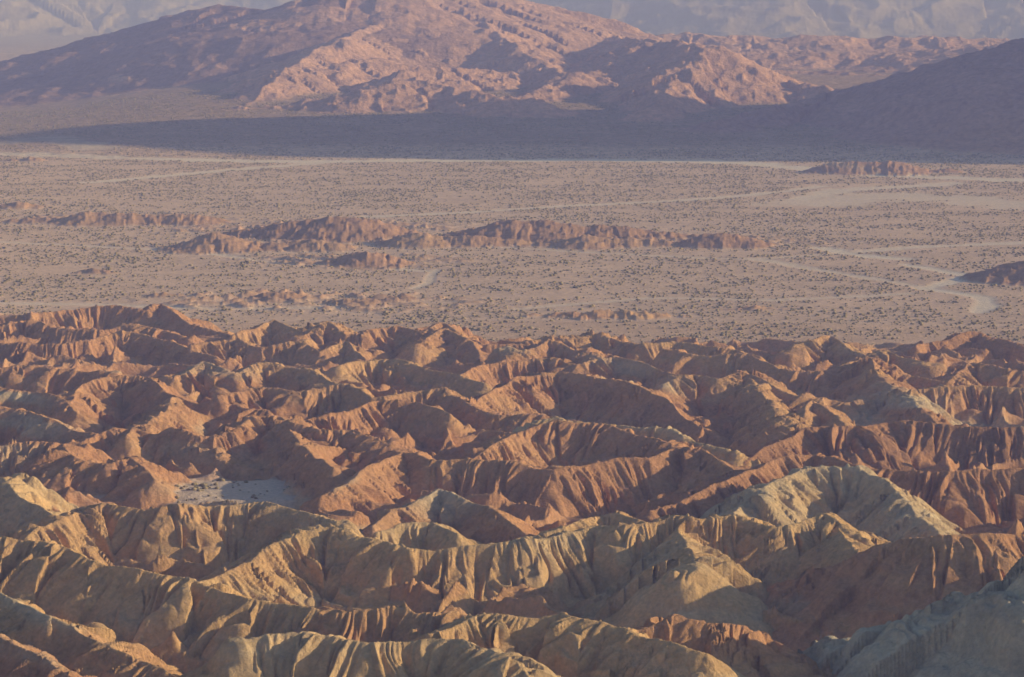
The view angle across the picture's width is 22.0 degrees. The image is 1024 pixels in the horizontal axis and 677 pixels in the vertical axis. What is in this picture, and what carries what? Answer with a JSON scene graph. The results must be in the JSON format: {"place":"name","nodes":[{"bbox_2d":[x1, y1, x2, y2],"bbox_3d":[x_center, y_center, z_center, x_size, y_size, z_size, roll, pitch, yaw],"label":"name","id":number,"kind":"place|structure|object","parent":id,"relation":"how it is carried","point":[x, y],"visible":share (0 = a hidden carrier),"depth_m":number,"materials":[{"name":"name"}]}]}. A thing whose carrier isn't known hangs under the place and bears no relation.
{"place":"outdoors","nodes":[
{"label":"outdoors","id":0,"kind":"place"},
{"bbox_2d":[0,303,1023,676],"bbox_3d":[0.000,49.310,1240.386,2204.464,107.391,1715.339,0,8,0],"label":"badlands hills","id":1,"kind":"structure","parent":0,"point":[598,499],"depth_m":1161.22,"materials":[{"name":"brown stone"}]},
{"bbox_2d":[0,156,1023,327],"bbox_3d":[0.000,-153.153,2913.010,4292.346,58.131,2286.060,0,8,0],"label":"desert plain","id":2,"kind":"structure","parent":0,"point":[342,234],"depth_m":2701.73,"materials":[{"name":"soil"}]},
{"bbox_2d":[0,87,1023,503],"bbox_3d":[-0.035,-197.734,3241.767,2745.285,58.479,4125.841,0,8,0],"label":"desert scrub","id":3,"kind":"object","parent":2,"relation":"on","point":[498,263],"visible":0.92,"depth_m":3120.06,"materials":[{"name":"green plant"}]},
{"bbox_2d":[0,0,1023,159],"bbox_3d":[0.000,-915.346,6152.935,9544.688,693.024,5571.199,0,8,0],"label":"rocky mountains","id":4,"kind":"structure","parent":0,"point":[958,95],"depth_m":5047.55,"materials":[{"name":"brown stone"}]},
{"bbox_2d":[0,0,1023,60],"bbox_3d":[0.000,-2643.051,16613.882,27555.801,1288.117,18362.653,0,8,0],"label":"distant mountains","id":5,"kind":"structure","parent":0,"point":[30,26],"depth_m":11959.14,"materials":[{"name":"stone"}]}
]}

